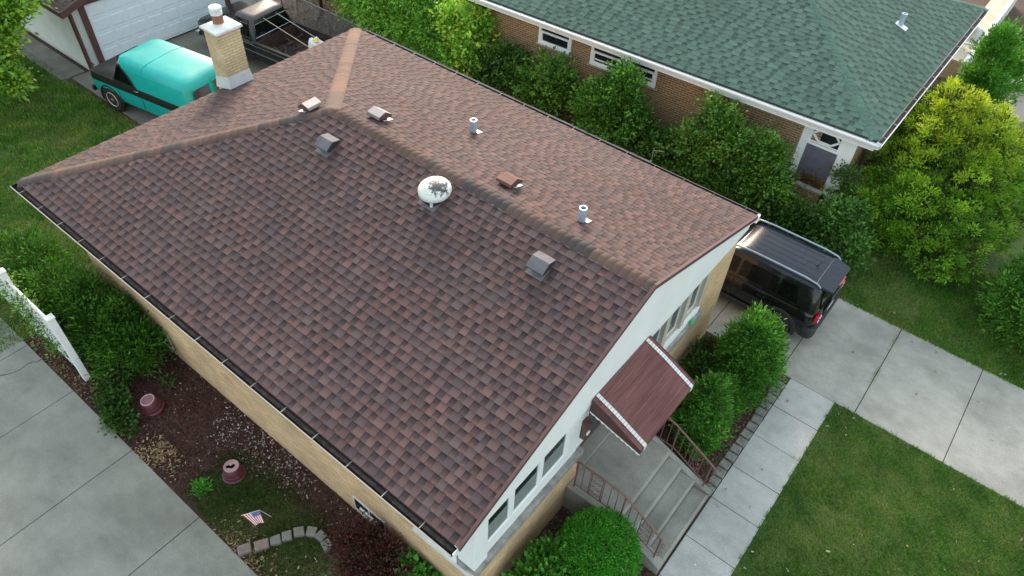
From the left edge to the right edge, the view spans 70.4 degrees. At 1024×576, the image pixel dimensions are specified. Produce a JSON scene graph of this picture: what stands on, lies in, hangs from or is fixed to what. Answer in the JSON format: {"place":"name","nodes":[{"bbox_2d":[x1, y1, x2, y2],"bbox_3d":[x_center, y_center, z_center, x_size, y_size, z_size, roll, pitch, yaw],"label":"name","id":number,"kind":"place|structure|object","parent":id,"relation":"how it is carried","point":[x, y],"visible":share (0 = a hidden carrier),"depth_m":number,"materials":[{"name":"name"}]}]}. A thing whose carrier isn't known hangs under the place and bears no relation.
{"place":"outdoors","nodes":[
{"label":"outdoors","id":0,"kind":"place"},
{"bbox_2d":[15,32,84,79],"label":"garage path","id":1,"kind":"structure","parent":0,"point":[64,68],"depth_m":24.52,"materials":[{"name":"concrete"}]},
{"bbox_2d":[0,47,137,352],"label":"back lawn","id":2,"kind":"structure","parent":0,"point":[15,198],"depth_m":21.40,"materials":[{"name":"green plant"}]},
{"bbox_2d":[0,45,42,107],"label":"tree","id":3,"kind":"object","parent":2,"relation":"on","point":[13,75],"visible":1,"depth_m":20.54,"materials":[{"name":"green plant"}]},
{"bbox_2d":[0,318,256,575],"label":"side driveway","id":4,"kind":"structure","parent":0,"point":[80,495],"depth_m":13.60,"materials":[{"name":"concrete"}]},
{"bbox_2d":[21,0,257,69],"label":"garage","id":5,"kind":"structure","parent":0,"point":[88,34],"depth_m":24.35,"materials":[{"name":"white paint"}]},
{"bbox_2d":[84,0,225,60],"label":"garage door","id":6,"kind":"structure","parent":5,"relation":"in","point":[118,26],"depth_m":24.73,"materials":[{"name":"white metal"}]},
{"bbox_2d":[21,0,1023,575],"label":"ground","id":7,"kind":"structure","parent":0,"point":[1017,10],"depth_m":14.88,"materials":[{"name":"soil"}]},
{"bbox_2d":[0,0,53,65],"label":"tree","id":8,"kind":"object","parent":7,"relation":"on","point":[13,13],"visible":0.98,"depth_m":20.41,"materials":[{"name":"green plant"}]},
{"bbox_2d":[0,267,89,381],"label":"picket fence","id":9,"kind":"object","parent":7,"relation":"on","point":[49,322],"visible":0.69,"depth_m":15.03,"materials":[{"name":"white plastic"}]},
{"bbox_2d":[0,256,84,373],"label":"climbing vine","id":10,"kind":"object","parent":9,"relation":"attached to","point":[31,325],"visible":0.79,"depth_m":15.13,"materials":[{"name":"green plant"}]},
{"bbox_2d":[0,296,95,397],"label":"grass strip","id":11,"kind":"object","parent":7,"relation":"on","point":[60,368],"visible":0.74,"depth_m":15.73,"materials":[{"name":"beige dry plant"}]},
{"bbox_2d":[156,369,179,390],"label":"seedling","id":12,"kind":"object","parent":7,"relation":"on","point":[164,381],"visible":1,"depth_m":15.42,"materials":[{"name":"green plant"}]},
{"bbox_2d":[72,29,270,124],"bbox_3d":[-7.481,-5.918,23.333,12.084,0.122,7.134,31,52,24],"label":"parking pad","id":13,"kind":"object","parent":7,"relation":"on","point":[193,41],"visible":0.12,"depth_m":24.67,"materials":[{"name":"concrete"}]},
{"bbox_2d":[90,39,219,115],"bbox_3d":[-10.561,-6.247,22.096,4.560,1.958,2.014,23,49,18],"label":"panel truck","id":14,"kind":"object","parent":13,"relation":"on","point":[159,77],"visible":0.62,"depth_m":21.17,"materials":[{"name":"teal paint"}]},
{"bbox_2d":[195,0,335,65],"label":"pickup truck","id":15,"kind":"object","parent":13,"relation":"on","point":[261,37],"visible":0.41,"depth_m":24.17,"materials":[{"name":"black paint"}]},
{"bbox_2d":[251,10,306,45],"bbox_3d":[-7.654,-8.529,23.833,2.102,0.766,0.032,20,48,15],"label":"pole","id":16,"kind":"object","parent":15,"relation":"on","point":[285,32],"visible":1,"depth_m":23.82,"materials":[{"name":"grey metal"}]},
{"bbox_2d":[273,33,303,54],"bbox_3d":[-7.476,-8.015,24.271,0.938,0.287,1.715,31,52,24],"label":"scrap pile","id":17,"kind":"object","parent":15,"relation":"in","point":[284,47],"visible":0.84,"depth_m":24.25,"materials":[{"name":"metal"}]},
{"bbox_2d":[276,13,314,37],"bbox_3d":[-7.401,-8.876,24.198,1.950,0.786,0.032,17,47,13],"label":"pole","id":18,"kind":"object","parent":15,"relation":"on","point":[296,25],"visible":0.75,"depth_m":24.20,"materials":[{"name":"metal"}]},
{"bbox_2d":[308,36,323,48],"bbox_3d":[-6.527,-8.065,24.182,0.656,0.564,0.564,31,52,24],"label":"white bag","id":19,"kind":"object","parent":15,"relation":"in","point":[316,40],"visible":0.47,"depth_m":23.98,"materials":[{"name":"white plastic"}]},
{"bbox_2d":[11,288,400,575],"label":"mulch","id":20,"kind":"object","parent":7,"relation":"on","point":[180,416],"visible":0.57,"depth_m":14.67,"materials":[{"name":"brown wood"}]},
{"bbox_2d":[0,225,178,386],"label":"spreading yew","id":21,"kind":"object","parent":20,"relation":"on","point":[61,288],"visible":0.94,"depth_m":15.43,"materials":[{"name":"green plant"}]},
{"bbox_2d":[85,371,143,439],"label":"bushy weed","id":22,"kind":"object","parent":20,"relation":"on","point":[116,402],"visible":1,"depth_m":14.77,"materials":[{"name":"green plant"}]},
{"bbox_2d":[140,394,164,416],"bbox_3d":[-7.453,2.396,14.997,0.444,0.352,0.444,15,54,16],"label":"flower pot","id":23,"kind":"object","parent":20,"relation":"on","point":[152,405],"visible":1,"depth_m":14.91,"materials":[{"name":"pink ceramic"}]},
{"bbox_2d":[131,433,298,575],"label":"dry leaves","id":24,"kind":"object","parent":20,"relation":"on","point":[169,452],"visible":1,"depth_m":14.04,"materials":[{"name":"brown dry leaf"}]},
{"bbox_2d":[205,409,350,541],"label":"pale mulch","id":25,"kind":"object","parent":20,"relation":"on","point":[287,483],"visible":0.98,"depth_m":14.43,"materials":[{"name":"brown wood"}]},
{"bbox_2d":[323,511,415,575],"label":"barberry","id":26,"kind":"object","parent":20,"relation":"on","point":[362,534],"visible":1,"depth_m":12.52,"materials":[{"name":"red plant"}]},
{"bbox_2d":[391,545,444,575],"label":"leafy plant","id":27,"kind":"object","parent":20,"relation":"on","point":[420,568],"visible":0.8,"depth_m":12.46,"materials":[{"name":"green plant"}]},
{"bbox_2d":[222,459,246,485],"bbox_3d":[-5.382,3.526,14.012,0.444,0.352,0.444,-15,47,-20],"label":"flower pot","id":28,"kind":"object","parent":7,"relation":"on","point":[236,474],"visible":1,"depth_m":13.93,"materials":[{"name":"pink ceramic"}]},
{"bbox_2d":[197,474,340,575],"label":"verge","id":29,"kind":"structure","parent":7,"relation":"on","point":[292,547],"depth_m":13.43,"materials":[{"name":"plant"}]},
{"bbox_2d":[237,542,251,556],"bbox_3d":[-4.803,4.722,13.074,0.250,0.199,0.181,-15,51,-16],"label":"edging stone","id":30,"kind":"object","parent":29,"relation":"on","point":[244,549],"visible":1,"depth_m":13.00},
{"bbox_2d":[241,510,271,524],"bbox_3d":[-4.625,4.244,13.258,0.480,0.497,0.182,-18,49,-20],"label":"flag","id":31,"kind":"object","parent":29,"relation":"on","point":[255,518],"visible":1,"depth_m":13.18,"materials":[{"name":"multicoloured fabric"}]},
{"bbox_2d":[178,447,342,575],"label":"grass patch","id":32,"kind":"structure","parent":29,"relation":"on","point":[251,486],"depth_m":13.61,"materials":[{"name":"green plant"}]},
{"bbox_2d":[188,474,213,499],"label":"herb","id":33,"kind":"object","parent":32,"relation":"on","point":[201,484],"visible":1,"depth_m":13.77,"materials":[{"name":"green plant"}]},
{"bbox_2d":[254,538,269,551],"bbox_3d":[-4.518,4.670,13.140,0.275,0.199,0.185,-12,48,-14],"label":"edging stone","id":34,"kind":"object","parent":29,"relation":"on","point":[261,545],"visible":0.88,"depth_m":13.07,"materials":[{"name":"grey stone"}]},
{"bbox_2d":[270,534,282,546],"bbox_3d":[-4.287,4.611,13.210,0.206,0.199,0.175,-16,49,-15],"label":"edging stone","id":35,"kind":"object","parent":29,"relation":"on","point":[275,540],"visible":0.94,"depth_m":13.14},
{"bbox_2d":[282,530,292,542],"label":"edging stone","id":36,"kind":"object","parent":29,"relation":"on","point":[287,536],"visible":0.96,"depth_m":13.20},
{"bbox_2d":[293,526,304,538],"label":"edging stone","id":37,"kind":"object","parent":29,"relation":"on","point":[299,532],"visible":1,"depth_m":13.27,"materials":[{"name":"grey stone"}]},
{"bbox_2d":[306,526,317,537],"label":"edging stone","id":38,"kind":"object","parent":29,"relation":"on","point":[311,531],"visible":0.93,"depth_m":13.28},
{"bbox_2d":[315,530,327,542],"bbox_3d":[-3.489,4.567,13.298,0.201,0.199,0.170,30,50,22],"label":"edging stone","id":39,"kind":"object","parent":29,"relation":"on","point":[320,537],"visible":0.8,"depth_m":13.22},
{"bbox_2d":[321,538,333,552],"bbox_3d":[-3.355,4.689,13.189,0.174,0.197,0.196,-27,53,-26],"label":"edging stone","id":40,"kind":"object","parent":29,"relation":"on","point":[325,547],"visible":0.7,"depth_m":13.12,"materials":[{"name":"grey stone"}]},
{"bbox_2d":[307,0,337,12],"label":"tree","id":41,"kind":"object","parent":7,"relation":"on","point":[321,6],"visible":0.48,"depth_m":27.52,"materials":[{"name":"green plant"}]},
{"bbox_2d":[327,0,408,43],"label":"tree","id":42,"kind":"object","parent":7,"relation":"on","point":[376,14],"visible":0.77,"depth_m":24.45,"materials":[{"name":"green plant"}]},
{"bbox_2d":[10,4,760,575],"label":"brick house","id":43,"kind":"structure","parent":7,"relation":"on","point":[438,316],"depth_m":12.60,"materials":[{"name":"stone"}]},
{"bbox_2d":[150,322,173,349],"bbox_3d":[-7.768,1.022,16.026,0.850,0.460,0.019,31,52,24],"label":"basement window","id":44,"kind":"structure","parent":43,"relation":"in","point":[163,338],"depth_m":15.96,"materials":[{"name":"white paint"}]},
{"bbox_2d":[352,496,386,533],"bbox_3d":[-2.599,4.152,13.276,0.830,0.460,0.019,31,52,24],"label":"basement window","id":45,"kind":"structure","parent":43,"relation":"in","point":[357,503],"depth_m":13.23,"materials":[{"name":"white paint"}]},
{"bbox_2d":[488,429,569,542],"bbox_3d":[0.215,3.065,11.315,0.050,0.990,2.220,31,52,24],"label":"window","id":46,"kind":"structure","parent":43,"relation":"in","point":[541,471],"depth_m":11.44,"materials":[{"name":"white paint"}]},
{"bbox_2d":[579,406,600,445],"bbox_3d":[1.538,2.132,13.252,0.115,2.120,1.120,31,52,24],"label":"front door","id":47,"kind":"structure","parent":43,"relation":"in","point":[596,423],"depth_m":13.81,"materials":[{"name":"white glass"}]},
{"bbox_2d":[653,272,710,346],"bbox_3d":[3.107,0.609,13.970,0.127,1.100,2.360,31,52,24],"label":"window","id":48,"kind":"structure","parent":43,"relation":"in","point":[676,320],"depth_m":14.28,"materials":[{"name":"white glass"}]},
{"bbox_2d":[379,0,461,60],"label":"tree","id":49,"kind":"object","parent":7,"relation":"on","point":[422,33],"visible":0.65,"depth_m":23.64,"materials":[{"name":"green plant"}]},
{"bbox_2d":[260,0,651,162],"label":"chain link fence","id":50,"kind":"object","parent":7,"relation":"on","point":[330,27],"visible":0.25,"depth_m":25.12,"materials":[{"name":"metal"}]},
{"bbox_2d":[428,0,500,81],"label":"tree","id":51,"kind":"object","parent":7,"relation":"on","point":[470,25],"visible":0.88,"depth_m":22.66,"materials":[{"name":"green plant"}]},
{"bbox_2d":[458,30,536,99],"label":"bush","id":52,"kind":"object","parent":7,"relation":"on","point":[499,63],"visible":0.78,"depth_m":22.25,"materials":[{"name":"green plant"}]},
{"bbox_2d":[509,45,583,122],"bbox_3d":[1.251,-5.957,21.799,2.906,2.850,2.114,31,52,24],"label":"bush","id":53,"kind":"object","parent":7,"relation":"on","point":[553,78],"visible":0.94,"depth_m":21.34,"materials":[{"name":"green plant"}]},
{"bbox_2d":[280,0,867,224],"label":"fence litter","id":54,"kind":"object","parent":7,"relation":"on","point":[322,23],"visible":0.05,"depth_m":27.54,"materials":[{"name":"brown plant"}]},
{"bbox_2d":[563,56,660,152],"bbox_3d":[2.710,-5.188,20.723,2.942,3.442,2.190,31,52,24],"label":"bush","id":55,"kind":"object","parent":7,"relation":"on","point":[608,100],"visible":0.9,"depth_m":20.25,"materials":[{"name":"green plant"}]},
{"bbox_2d":[563,417,717,573],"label":"front steps","id":56,"kind":"structure","parent":7,"relation":"on","point":[657,490],"depth_m":13.60,"materials":[{"name":"concrete"}]},
{"bbox_2d":[607,104,687,165],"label":"bush","id":57,"kind":"object","parent":7,"relation":"on","point":[651,134],"visible":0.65,"depth_m":20.13,"materials":[{"name":"green plant"}]},
{"bbox_2d":[506,333,789,575],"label":"planting bed","id":58,"kind":"object","parent":7,"relation":"on","point":[732,441],"visible":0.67,"depth_m":14.73,"materials":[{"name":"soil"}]},
{"bbox_2d":[501,530,580,575],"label":"leafy shrub","id":59,"kind":"object","parent":58,"relation":"on","point":[547,562],"visible":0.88,"depth_m":12.29,"materials":[{"name":"green plant"}]},
{"bbox_2d":[556,505,643,575],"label":"dome shrub","id":60,"kind":"object","parent":58,"relation":"on","point":[595,528],"visible":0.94,"depth_m":12.22,"materials":[{"name":"green plant"}]},
{"bbox_2d":[664,370,740,463],"bbox_3d":[3.946,2.409,14.419,1.730,2.011,1.371,-27,53,-26],"label":"arborvitae","id":61,"kind":"object","parent":58,"relation":"on","point":[706,411],"visible":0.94,"depth_m":14.21,"materials":[{"name":"green plant"}]},
{"bbox_2d":[673,331,736,417],"bbox_3d":[4.000,1.810,15.730,1.357,1.012,2.746,31,52,24],"label":"shrub","id":62,"kind":"object","parent":58,"relation":"on","point":[699,365],"visible":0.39,"depth_m":15.77,"materials":[{"name":"green plant"}]},
{"bbox_2d":[705,483,715,495],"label":"cobble","id":63,"kind":"object","parent":58,"relation":"on","point":[711,488],"visible":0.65,"depth_m":14.27,"materials":[{"name":"stone"}]},
{"bbox_2d":[708,474,720,487],"bbox_3d":[4.015,3.850,14.435,0.214,0.112,0.223,31,52,21],"label":"cobble","id":64,"kind":"object","parent":58,"relation":"on","point":[717,481],"visible":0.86,"depth_m":14.38,"materials":[{"name":"stone"}]},
{"bbox_2d":[714,466,726,479],"bbox_3d":[4.163,3.718,14.571,0.217,0.113,0.225,29,51,22],"label":"cobble","id":65,"kind":"object","parent":58,"relation":"on","point":[721,474],"visible":0.85,"depth_m":14.52,"materials":[{"name":"stone"}]},
{"bbox_2d":[718,458,730,470],"bbox_3d":[4.304,3.585,14.710,0.218,0.110,0.214,29,52,24],"label":"cobble","id":66,"kind":"object","parent":58,"relation":"on","point":[725,464],"visible":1,"depth_m":14.66,"materials":[{"name":"stone"}]},
{"bbox_2d":[717,370,749,424],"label":"light shrub","id":67,"kind":"object","parent":58,"relation":"on","point":[736,394],"visible":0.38,"depth_m":14.92,"materials":[{"name":"green plant"}]},
{"bbox_2d":[705,299,792,417],"bbox_3d":[5.106,1.352,15.307,1.861,2.304,2.296,31,52,24],"label":"arborvitae","id":68,"kind":"object","parent":58,"relation":"on","point":[755,334],"visible":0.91,"depth_m":14.97,"materials":[{"name":"green plant"}]},
{"bbox_2d":[654,89,769,192],"bbox_3d":[5.313,-3.792,19.603,2.932,3.310,2.130,16,47,12],"label":"bush","id":69,"kind":"object","parent":7,"relation":"on","point":[725,135],"visible":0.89,"depth_m":19.08,"materials":[{"name":"green plant"}]},
{"bbox_2d":[469,0,990,207],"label":"green roof house","id":70,"kind":"structure","parent":7,"relation":"on","point":[825,84],"depth_m":19.68,"materials":[{"name":"green"}]},
{"bbox_2d":[536,27,572,57],"bbox_3d":[1.289,-7.475,21.651,1.325,0.840,0.060,29,51,23],"label":"window","id":71,"kind":"structure","parent":70,"relation":"in","point":[547,38],"depth_m":21.75,"materials":[{"name":"white paint"}]},
{"bbox_2d":[587,46,657,90],"bbox_3d":[3.186,-6.424,20.765,2.326,0.880,0.060,29,51,23],"label":"window","id":72,"kind":"structure","parent":70,"relation":"in","point":[597,56],"depth_m":20.96,"materials":[{"name":"white paint"}]},
{"bbox_2d":[789,126,857,187],"bbox_3d":[8.080,-3.471,18.827,1.370,1.780,0.181,31,52,24],"label":"door frame","id":73,"kind":"structure","parent":70,"relation":"in","point":[844,150],"depth_m":18.60,"materials":[{"name":"white paint"}]},
{"bbox_2d":[724,450,736,462],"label":"cobble","id":74,"kind":"object","parent":7,"relation":"on","point":[731,456],"visible":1,"depth_m":14.79,"materials":[{"name":"stone"}]},
{"bbox_2d":[645,152,820,239],"bbox_3d":[5.720,-2.453,19.454,5.459,1.809,2.118,31,52,24],"label":"hedge","id":75,"kind":"object","parent":7,"relation":"on","point":[719,189],"visible":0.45,"depth_m":18.80,"materials":[{"name":"green plant"}]},
{"bbox_2d":[729,443,741,455],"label":"cobble","id":76,"kind":"object","parent":7,"relation":"on","point":[736,449],"visible":0.99,"depth_m":14.92,"materials":[{"name":"stone"}]},
{"bbox_2d":[735,436,747,448],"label":"cobble","id":77,"kind":"object","parent":7,"relation":"on","point":[742,442],"visible":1,"depth_m":15.05,"materials":[{"name":"stone"}]},
{"bbox_2d":[658,379,833,575],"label":"walkway","id":78,"kind":"structure","parent":7,"relation":"on","point":[715,540],"depth_m":14.35,"materials":[{"name":"concrete"}]},
{"bbox_2d":[740,428,752,440],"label":"cobble","id":79,"kind":"object","parent":7,"relation":"on","point":[745,433],"visible":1,"depth_m":15.19,"materials":[{"name":"stone"}]},
{"bbox_2d":[745,421,757,432],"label":"cobble","id":80,"kind":"object","parent":7,"relation":"on","point":[751,426],"visible":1,"depth_m":15.32,"materials":[{"name":"stone"}]},
{"bbox_2d":[750,414,762,426],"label":"cobble","id":81,"kind":"object","parent":7,"relation":"on","point":[756,419],"visible":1,"depth_m":15.45,"materials":[{"name":"stone"}]},
{"bbox_2d":[755,406,766,417],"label":"cobble","id":82,"kind":"object","parent":7,"relation":"on","point":[762,413],"visible":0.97,"depth_m":15.59,"materials":[{"name":"stone"}]},
{"bbox_2d":[722,119,806,221],"bbox_3d":[6.513,-2.811,18.989,1.768,2.915,2.179,-18,50,-20],"label":"bush","id":83,"kind":"object","parent":7,"relation":"on","point":[769,167],"visible":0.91,"depth_m":18.46,"materials":[{"name":"green plant"}]},
{"bbox_2d":[760,400,771,412],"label":"cobble","id":84,"kind":"object","parent":7,"relation":"on","point":[769,405],"visible":0.74,"depth_m":15.71,"materials":[{"name":"stone"}]},
{"bbox_2d":[764,393,776,403],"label":"cobble","id":85,"kind":"object","parent":7,"relation":"on","point":[770,399],"visible":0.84,"depth_m":15.85,"materials":[{"name":"stone"}]},
{"bbox_2d":[768,386,780,396],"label":"cobble","id":86,"kind":"object","parent":7,"relation":"on","point":[775,394],"visible":0.58,"depth_m":15.99,"materials":[{"name":"stone"}]},
{"bbox_2d":[776,380,785,389],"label":"cobble","id":87,"kind":"object","parent":7,"relation":"on","point":[783,387],"visible":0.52,"depth_m":16.13,"materials":[{"name":"stone"}]},
{"bbox_2d":[758,194,819,247],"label":"bush","id":88,"kind":"object","parent":7,"relation":"on","point":[791,220],"visible":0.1,"depth_m":18.85,"materials":[{"name":"green plant"}]},
{"bbox_2d":[819,159,867,206],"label":"potted shrub","id":89,"kind":"object","parent":7,"relation":"on","point":[847,175],"visible":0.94,"depth_m":18.43,"materials":[{"name":"green plant"}]},
{"bbox_2d":[793,167,829,190],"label":"planter flowers","id":90,"kind":"object","parent":89,"relation":"in","point":[808,181],"visible":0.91,"depth_m":19.12,"materials":[{"name":"red plant"}]},
{"bbox_2d":[938,0,1016,78],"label":"garden wall","id":91,"kind":"structure","parent":7,"relation":"on","point":[999,10],"depth_m":27.56,"materials":[{"name":"white paint"}]},
{"bbox_2d":[688,317,693,325],"bbox_3d":[3.677,0.679,14.881,0.149,0.102,0.248,-2,46,-5],"label":"green toy","id":92,"kind":"object","parent":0,"point":[690,322],"visible":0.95,"depth_m":14.88,"materials":[{"name":"plastic"}]},
{"bbox_2d":[706,295,1023,508],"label":"driveway","id":93,"kind":"structure","parent":0,"point":[837,370],"depth_m":16.21,"materials":[{"name":"concrete"}]},
{"bbox_2d":[719,219,850,338],"bbox_3d":[5.746,-0.681,17.622,4.285,1.893,2.170,31,52,24],"label":"parked suv","id":94,"kind":"object","parent":93,"relation":"on","point":[798,284],"visible":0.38,"depth_m":16.66,"materials":[{"name":"black paint"}]},
{"bbox_2d":[868,329,899,384],"bbox_3d":[8.619,1.646,16.795,0.157,0.070,2.393,31,52,24],"label":"pavement joint","id":95,"kind":"object","parent":93,"relation":"on","point":[880,364],"visible":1,"depth_m":16.59,"materials":[{"name":"green plant"}]},
{"bbox_2d":[731,400,1023,575],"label":"front lawn","id":96,"kind":"structure","parent":0,"point":[834,523],"depth_m":14.01,"materials":[{"name":"green plant"}]},
{"bbox_2d":[677,309,1022,571],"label":"lawn debris","id":97,"kind":"object","parent":96,"relation":"on","point":[1021,539],"visible":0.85,"depth_m":15.31,"materials":[{"name":"brown plant"}]},
{"bbox_2d":[825,67,1023,389],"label":"side lawn","id":98,"kind":"structure","parent":0,"point":[996,260],"depth_m":18.36,"materials":[{"name":"green plant"}]},
{"bbox_2d":[797,184,877,279],"bbox_3d":[8.320,-1.492,18.256,2.166,2.292,1.780,31,52,24],"label":"bush","id":99,"kind":"object","parent":98,"relation":"on","point":[835,220],"visible":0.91,"depth_m":18.00,"materials":[{"name":"green plant"}]},
{"bbox_2d":[823,75,1023,288],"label":"golden shrub","id":100,"kind":"object","parent":98,"relation":"on","point":[980,157],"visible":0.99,"depth_m":18.19,"materials":[{"name":"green plant"}]},
{"bbox_2d":[893,78,970,150],"bbox_3d":[13.283,-5.365,22.642,2.216,1.947,4.204,31,52,24],"label":"wall shrub","id":101,"kind":"object","parent":98,"relation":"on","point":[925,93],"visible":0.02,"depth_m":22.63,"materials":[{"name":"green plant"}]},
{"bbox_2d":[944,15,1023,111],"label":"conical cedar","id":102,"kind":"object","parent":98,"relation":"on","point":[1006,65],"visible":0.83,"depth_m":22.94,"materials":[{"name":"green plant"}]},
{"bbox_2d":[971,243,1023,352],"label":"edge shrub","id":103,"kind":"object","parent":98,"relation":"on","point":[1012,288],"visible":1,"depth_m":17.03,"materials":[{"name":"green plant"}]},
{"bbox_2d":[964,25,983,45],"bbox_3d":[17.026,-9.462,26.630,0.546,0.709,1.317,31,52,24],"label":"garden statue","id":104,"kind":"object","parent":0,"point":[978,31],"visible":0.53,"depth_m":26.43,"materials":[{"name":"white stone"}]},
{"bbox_2d":[989,21,1023,52],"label":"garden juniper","id":105,"kind":"object","parent":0,"point":[1022,32],"visible":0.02,"depth_m":26.37,"materials":[{"name":"green plant"}]},
{"bbox_2d":[994,91,1023,121],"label":"neighbour path","id":106,"kind":"structure","parent":0,"point":[1020,107],"depth_m":24.95,"materials":[{"name":"concrete"}]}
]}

